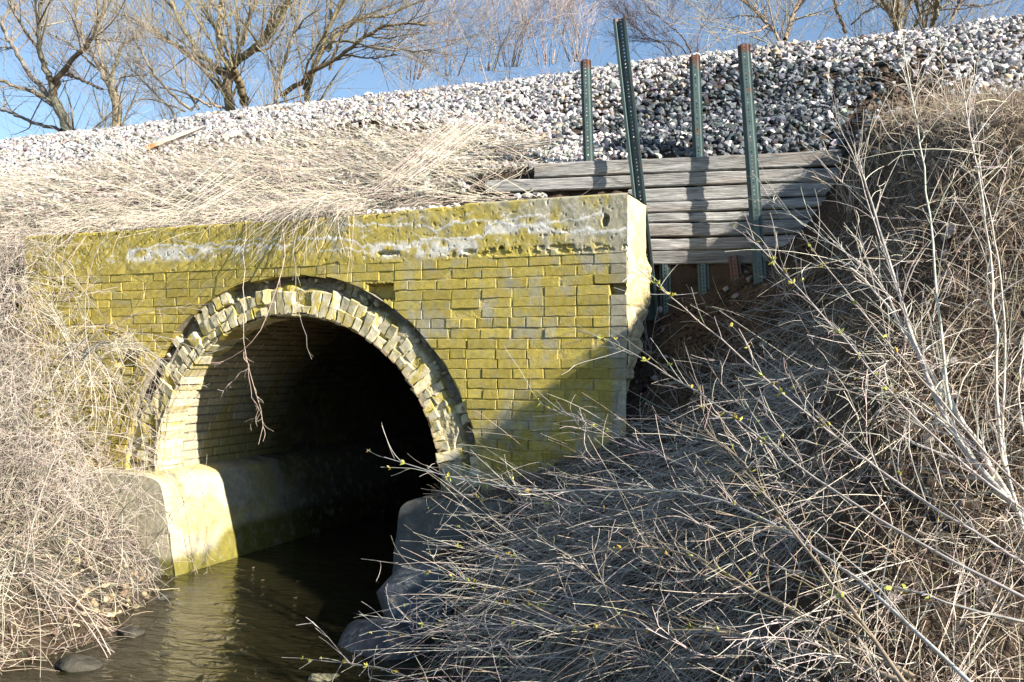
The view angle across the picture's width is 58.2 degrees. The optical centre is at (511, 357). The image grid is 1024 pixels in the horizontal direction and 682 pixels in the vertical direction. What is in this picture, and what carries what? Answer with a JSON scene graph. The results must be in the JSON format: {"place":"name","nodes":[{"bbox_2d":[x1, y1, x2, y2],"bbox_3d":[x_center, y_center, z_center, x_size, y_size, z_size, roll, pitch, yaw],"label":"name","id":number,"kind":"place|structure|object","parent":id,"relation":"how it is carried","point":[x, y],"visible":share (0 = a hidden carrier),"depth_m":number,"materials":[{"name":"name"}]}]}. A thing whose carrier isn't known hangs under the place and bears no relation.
{"place":"outdoors","nodes":[
{"label":"outdoors","id":0,"kind":"place"},
{"bbox_2d":[0,506,462,681],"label":"water","id":1,"kind":"structure","parent":0,"point":[334,572],"depth_m":5.58,"materials":[{"name":"black liquid"}]},
{"bbox_2d":[54,655,102,671],"bbox_3d":[-2.254,1.593,4.769,0.254,0.108,0.191,0,0,22],"label":"loose stone","id":2,"kind":"object","parent":1,"relation":"in","point":[76,663],"visible":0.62,"depth_m":4.72,"materials":[{"name":"grey stone"}]},
{"bbox_2d":[30,515,158,636],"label":"bank pebbles","id":3,"kind":"object","parent":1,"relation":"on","point":[93,602],"visible":0.73,"depth_m":5.72,"materials":[{"name":"stone"}]},
{"bbox_2d":[116,625,144,636],"bbox_3d":[-2.213,1.604,5.346,0.168,0.081,0.138,0,0,22],"label":"loose stone","id":4,"kind":"object","parent":1,"relation":"in","point":[131,630],"visible":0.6,"depth_m":5.31,"materials":[{"name":"grey stone"}]},
{"bbox_2d":[156,592,169,599],"bbox_3d":[-2.333,1.598,6.139,0.097,0.059,0.115,0,0,-22],"label":"loose stone","id":5,"kind":"object","parent":1,"relation":"in","point":[164,597],"visible":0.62,"depth_m":6.11,"materials":[{"name":"grey stone"}]},
{"bbox_2d":[155,567,378,673],"bbox_3d":[-1.887,1.597,5.560,1.809,0.006,2.810,0,0,22],"label":"floating debris","id":6,"kind":"object","parent":1,"relation":"on","point":[236,623],"visible":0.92,"depth_m":5.25,"materials":[{"name":"brown plant"}]},
{"bbox_2d":[308,673,339,681],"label":"boulder","id":7,"kind":"object","parent":1,"relation":"in","point":[323,677],"visible":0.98,"depth_m":4.58,"materials":[{"name":"stone"}]},
{"bbox_2d":[338,618,427,659],"bbox_3d":[-0.712,1.655,5.078,0.522,0.388,0.378,0,0,22],"label":"boulder","id":8,"kind":"object","parent":1,"relation":"in","point":[353,631],"visible":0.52,"depth_m":4.99,"materials":[{"name":"stone"}]},
{"bbox_2d":[377,563,461,636],"bbox_3d":[-0.552,1.478,5.506,0.503,0.551,0.494,0,0,-15],"label":"boulder","id":9,"kind":"object","parent":1,"relation":"in","point":[400,575],"visible":0.7,"depth_m":5.30,"materials":[{"name":"stone"}]},
{"bbox_2d":[0,21,1023,681],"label":"ground","id":10,"kind":"structure","parent":0,"point":[684,281],"depth_m":4.31,"materials":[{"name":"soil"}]},
{"bbox_2d":[0,413,113,674],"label":"bare shrub","id":11,"kind":"object","parent":10,"relation":"on","point":[4,574],"visible":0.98,"depth_m":5.12,"materials":[{"name":"beige plant"}]},
{"bbox_2d":[28,179,149,278],"bbox_3d":[-3.463,-1.058,7.369,1.022,0.888,0.782,0,0,22],"label":"bare shrub","id":12,"kind":"object","parent":10,"relation":"on","point":[89,222],"visible":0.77,"depth_m":7.32,"materials":[{"name":"beige plant"}]},
{"bbox_2d":[0,368,189,674],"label":"bank litter","id":13,"kind":"object","parent":10,"relation":"on","point":[72,521],"visible":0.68,"depth_m":5.78,"materials":[{"name":"beige plant"}]},
{"bbox_2d":[51,443,170,606],"bbox_3d":[-2.654,1.286,5.978,0.889,1.474,0.912,0,0,-8],"label":"bare shrub","id":14,"kind":"object","parent":10,"relation":"on","point":[107,546],"visible":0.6,"depth_m":6.08,"materials":[{"name":"beige plant"}]},
{"bbox_2d":[0,190,226,580],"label":"bramble thicket","id":15,"kind":"object","parent":10,"relation":"on","point":[27,438],"visible":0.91,"depth_m":6.55,"materials":[{"name":"beige plant"}]},
{"bbox_2d":[0,226,227,448],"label":"bare shrub","id":16,"kind":"object","parent":10,"relation":"on","point":[88,347],"visible":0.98,"depth_m":6.34,"materials":[{"name":"beige plant"}]},
{"bbox_2d":[4,0,224,128],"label":"bare tree","id":17,"kind":"object","parent":10,"relation":"on","point":[116,96],"visible":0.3,"depth_m":20.79,"materials":[{"name":"brown plant"}]},
{"bbox_2d":[0,0,245,135],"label":"bare tree","id":18,"kind":"object","parent":10,"relation":"on","point":[50,94],"visible":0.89,"depth_m":17.96,"materials":[{"name":"brown plant"}]},
{"bbox_2d":[54,0,261,127],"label":"background shrub","id":19,"kind":"object","parent":10,"relation":"on","point":[153,73],"visible":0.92,"depth_m":16.27,"materials":[{"name":"brown plant"}]},
{"bbox_2d":[15,127,395,275],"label":"hanging grass","id":20,"kind":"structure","parent":10,"relation":"on","point":[310,208],"depth_m":6.64,"materials":[{"name":"beige plant"}]},
{"bbox_2d":[0,0,428,118],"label":"bare tree","id":21,"kind":"object","parent":10,"relation":"on","point":[229,103],"visible":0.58,"depth_m":16.94,"materials":[{"name":"brown plant"}]},
{"bbox_2d":[241,108,284,184],"bbox_3d":[-2.001,-1.698,7.388,0.328,0.618,0.180,0,0,-30],"label":"sapling","id":22,"kind":"object","parent":10,"relation":"on","point":[271,148],"visible":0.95,"depth_m":7.39,"materials":[{"name":"beige plant"}]},
{"bbox_2d":[0,111,548,213],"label":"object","id":23,"kind":"object","parent":10,"relation":"on","point":[530,165],"visible":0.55,"depth_m":8.39,"materials":[{"name":"beige plant"}]},
{"bbox_2d":[194,0,389,106],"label":"bare tree","id":24,"kind":"object","parent":10,"relation":"on","point":[279,78],"visible":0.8,"depth_m":16.41,"materials":[{"name":"brown plant"}]},
{"bbox_2d":[0,59,607,546],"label":"dry grass","id":25,"kind":"structure","parent":10,"relation":"on","point":[426,163],"depth_m":7.63,"materials":[{"name":"beige plant"}]},
{"bbox_2d":[10,193,651,575],"bbox_3d":[0.489,0.443,12.109,5.283,2.926,12.170,0,0,22],"label":"brick culvert","id":26,"kind":"object","parent":10,"relation":"on","point":[418,323],"visible":0.74,"depth_m":6.79,"materials":[{"name":"brick"}]},
{"bbox_2d":[214,220,284,440],"bbox_3d":[-1.875,-0.203,6.538,0.595,1.604,0.277,0,0,22],"label":"hanging vine","id":27,"kind":"object","parent":26,"relation":"hanging from","point":[256,335],"visible":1,"depth_m":6.47,"materials":[{"name":"brown plant"}]},
{"bbox_2d":[107,201,486,230],"bbox_3d":[-1.328,-1.030,6.796,4.520,0.071,0.463,0,0,22],"label":"cap rubble","id":28,"kind":"object","parent":26,"relation":"on","point":[378,211],"visible":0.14,"depth_m":6.42,"materials":[{"name":"stone"}]},
{"bbox_2d":[291,212,311,358],"bbox_3d":[-1.508,-0.521,6.385,0.133,1.062,0.370,0,0,-40],"label":"hanging vine","id":29,"kind":"object","parent":26,"relation":"hanging from","point":[298,278],"visible":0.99,"depth_m":6.41,"materials":[{"name":"brown plant"}]},
{"bbox_2d":[171,0,561,113],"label":"bare tree","id":30,"kind":"object","parent":10,"relation":"on","point":[308,77],"visible":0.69,"depth_m":16.35,"materials":[{"name":"brown plant"}]},
{"bbox_2d":[319,0,520,89],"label":"background shrub","id":31,"kind":"object","parent":10,"relation":"on","point":[417,60],"visible":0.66,"depth_m":16.32,"materials":[{"name":"brown plant"}]},
{"bbox_2d":[378,0,508,88],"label":"background shrub","id":32,"kind":"object","parent":10,"relation":"on","point":[470,25],"visible":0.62,"depth_m":16.41,"materials":[{"name":"brown plant"}]},
{"bbox_2d":[395,0,596,86],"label":"background shrub","id":33,"kind":"object","parent":10,"relation":"on","point":[498,55],"visible":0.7,"depth_m":15.96,"materials":[{"name":"brown plant"}]},
{"bbox_2d":[412,0,605,82],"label":"background shrub","id":34,"kind":"object","parent":10,"relation":"on","point":[513,59],"visible":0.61,"depth_m":16.41,"materials":[{"name":"brown plant"}]},
{"bbox_2d":[0,14,1023,312],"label":"ballast gravel","id":35,"kind":"structure","parent":10,"relation":"on","point":[780,112],"depth_m":7.35,"materials":[{"name":"grey gravel"}]},
{"bbox_2d":[144,125,203,151],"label":"broken board","id":36,"kind":"object","parent":35,"relation":"on","point":[183,134],"visible":0.9,"depth_m":9.36,"materials":[{"name":"beige wood"}]},
{"bbox_2d":[427,447,596,505],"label":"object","id":37,"kind":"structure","parent":10,"relation":"on","point":[443,494],"depth_m":5.81,"materials":[{"name":"beige plant"}]},
{"bbox_2d":[456,0,611,82],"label":"background shrub","id":38,"kind":"object","parent":10,"relation":"on","point":[544,55],"visible":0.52,"depth_m":15.80,"materials":[{"name":"brown plant"}]},
{"bbox_2d":[281,348,792,681],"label":"budding shrub","id":39,"kind":"object","parent":10,"relation":"on","point":[530,590],"visible":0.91,"depth_m":4.27,"materials":[{"name":"beige plant"}]},
{"bbox_2d":[580,59,593,176],"bbox_3d":[0.553,-1.210,6.535,0.129,1.804,0.056,0,0,-27],"label":"sign post","id":40,"kind":"object","parent":10,"relation":"on","point":[589,110],"visible":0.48,"depth_m":6.51,"materials":[{"name":"metal"}]},
{"bbox_2d":[516,0,658,73],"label":"background shrub","id":41,"kind":"object","parent":10,"relation":"on","point":[576,58],"visible":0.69,"depth_m":15.95,"materials":[{"name":"brown plant"}]},
{"bbox_2d":[613,15,658,319],"bbox_3d":[0.845,-1.294,6.255,0.326,2.080,0.037,0,0,22],"label":"sign post","id":42,"kind":"object","parent":10,"relation":"on","point":[626,104],"visible":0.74,"depth_m":6.27,"materials":[{"name":"metal"}]},
{"bbox_2d":[640,308,686,357],"bbox_3d":[0.773,-0.169,6.113,0.744,0.342,0.732,0,0,38],"label":"dead weed","id":43,"kind":"object","parent":10,"relation":"on","point":[652,336],"visible":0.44,"depth_m":6.03,"materials":[{"name":"brown plant"}]},
{"bbox_2d":[659,264,670,313],"bbox_3d":[1.061,-0.444,6.358,0.093,0.536,0.032,0,0,13],"label":"sign post","id":44,"kind":"object","parent":10,"relation":"on","point":[662,273],"visible":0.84,"depth_m":6.35,"materials":[{"name":"metal"}]},
{"bbox_2d":[582,0,748,58],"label":"background shrub","id":45,"kind":"object","parent":10,"relation":"on","point":[633,21],"visible":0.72,"depth_m":12.70,"materials":[{"name":"brown plant"}]},
{"bbox_2d":[366,191,1023,681],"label":"budding shrub","id":46,"kind":"object","parent":10,"relation":"on","point":[858,579],"visible":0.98,"depth_m":2.99,"materials":[{"name":"beige plant"}]},
{"bbox_2d":[657,335,732,408],"bbox_3d":[1.097,0.085,5.441,0.505,0.433,0.421,0,0,-35],"label":"dead weed","id":47,"kind":"object","parent":10,"relation":"on","point":[699,373],"visible":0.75,"depth_m":5.38,"materials":[{"name":"brown plant"}]},
{"bbox_2d":[689,54,709,294],"bbox_3d":[1.291,-1.177,6.332,0.153,1.830,0.051,0,0,42],"label":"sign post","id":48,"kind":"object","parent":10,"relation":"on","point":[699,131],"visible":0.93,"depth_m":6.33,"materials":[{"name":"metal"}]},
{"bbox_2d":[646,249,776,264],"bbox_3d":[1.322,-0.689,6.312,1.005,0.102,0.054,0,0,12],"label":"timber board","id":49,"kind":"object","parent":10,"relation":"on","point":[689,257],"visible":0.77,"depth_m":6.29,"materials":[{"name":"grey wood"}]},
{"bbox_2d":[646,235,794,251],"bbox_3d":[1.419,-0.782,6.284,1.209,0.089,0.056,0,0,12],"label":"timber board","id":50,"kind":"object","parent":49,"relation":"on","point":[730,243],"visible":0.66,"depth_m":6.27,"materials":[{"name":"grey wood"}]},
{"bbox_2d":[649,220,809,236],"bbox_3d":[1.442,-0.880,6.271,1.260,0.102,0.056,0,0,12],"label":"timber board","id":51,"kind":"object","parent":50,"relation":"on","point":[690,229],"visible":0.71,"depth_m":6.25,"materials":[{"name":"grey wood"}]},
{"bbox_2d":[648,209,816,222],"bbox_3d":[1.450,-0.966,6.280,1.269,0.069,0.055,0,0,12],"label":"timber board","id":52,"kind":"object","parent":51,"relation":"on","point":[698,217],"visible":0.81,"depth_m":6.26,"materials":[{"name":"grey wood"}]},
{"bbox_2d":[647,197,825,212],"bbox_3d":[1.510,-1.039,6.260,1.396,0.072,0.057,0,0,12],"label":"timber board","id":53,"kind":"object","parent":52,"relation":"on","point":[716,205],"visible":0.79,"depth_m":6.25,"materials":[{"name":"grey wood"}]},
{"bbox_2d":[628,181,833,202],"bbox_3d":[1.508,-1.127,6.273,1.427,0.103,0.055,0,0,12],"label":"timber board","id":54,"kind":"object","parent":53,"relation":"on","point":[784,190],"visible":0.76,"depth_m":6.26,"materials":[{"name":"grey wood"}]},
{"bbox_2d":[485,167,838,193],"bbox_3d":[0.997,-1.226,6.371,2.417,0.098,0.056,0,0,12],"label":"timber board","id":55,"kind":"object","parent":54,"relation":"on","point":[671,180],"visible":0.86,"depth_m":6.33,"materials":[{"name":"grey wood"}]},
{"bbox_2d":[534,149,841,177],"bbox_3d":[1.176,-1.330,6.326,2.078,0.109,0.056,0,0,12],"label":"timber board","id":56,"kind":"object","parent":55,"relation":"on","point":[808,159],"visible":0.91,"depth_m":6.30,"materials":[{"name":"grey wood"}]},
{"bbox_2d":[416,44,1023,681],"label":"dead brush","id":57,"kind":"object","parent":10,"relation":"on","point":[788,550],"visible":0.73,"depth_m":3.64,"materials":[{"name":"beige plant"}]},
{"bbox_2d":[523,385,916,681],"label":"brown stemmed shrub","id":58,"kind":"object","parent":10,"relation":"on","point":[856,619],"visible":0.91,"depth_m":2.99,"materials":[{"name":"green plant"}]},
{"bbox_2d":[728,255,741,280],"bbox_3d":[1.523,-0.465,6.218,0.124,0.463,0.037,0,0,22],"label":"sign post","id":59,"kind":"object","parent":10,"relation":"on","point":[738,273],"visible":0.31,"depth_m":6.22,"materials":[{"name":"metal"}]},
{"bbox_2d":[626,0,866,57],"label":"bare tree","id":60,"kind":"object","parent":10,"relation":"on","point":[798,5],"visible":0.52,"depth_m":13.54,"materials":[{"name":"brown plant"}]},
{"bbox_2d":[737,43,766,283],"bbox_3d":[1.583,-1.227,6.057,0.199,1.703,0.046,0,0,31],"label":"sign post","id":61,"kind":"object","parent":10,"relation":"on","point":[748,138],"visible":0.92,"depth_m":6.05,"materials":[{"name":"metal"}]},
{"bbox_2d":[561,102,986,587],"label":"soil crumbs","id":62,"kind":"object","parent":10,"relation":"on","point":[683,339],"visible":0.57,"depth_m":5.67,"materials":[{"name":"brown soil"}]},
{"bbox_2d":[743,206,822,299],"bbox_3d":[1.718,-0.642,5.494,0.623,0.581,0.485,0,0,36],"label":"dead weed","id":63,"kind":"object","parent":10,"relation":"on","point":[784,287],"visible":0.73,"depth_m":5.59,"materials":[{"name":"brown plant"}]},
{"bbox_2d":[550,103,1023,681],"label":"slope stones","id":64,"kind":"object","parent":10,"relation":"on","point":[854,457],"visible":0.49,"depth_m":4.09,"materials":[{"name":"grey stone"}]},
{"bbox_2d":[796,123,897,213],"bbox_3d":[2.029,-1.101,5.402,0.727,0.464,0.628,0,0,1],"label":"dead weed","id":65,"kind":"object","parent":10,"relation":"on","point":[850,199],"visible":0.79,"depth_m":5.41,"materials":[{"name":"brown plant"}]},
{"bbox_2d":[710,1,1023,530],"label":"pale stemmed shrub","id":66,"kind":"object","parent":10,"relation":"on","point":[951,425],"visible":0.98,"depth_m":3.44,"materials":[{"name":"beige plant"}]},
{"bbox_2d":[787,0,1018,38],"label":"bare tree","id":67,"kind":"object","parent":10,"relation":"on","point":[898,8],"visible":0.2,"depth_m":13.79,"materials":[{"name":"brown plant"}]},
{"bbox_2d":[844,0,1023,35],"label":"bare tree","id":68,"kind":"object","parent":10,"relation":"on","point":[938,7],"visible":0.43,"depth_m":13.12,"materials":[{"name":"brown plant"}]},
{"bbox_2d":[0,0,1023,139],"label":"sky","id":69,"kind":"structure","parent":0,"point":[370,78],"materials":[{"name":"blue"}]}
]}

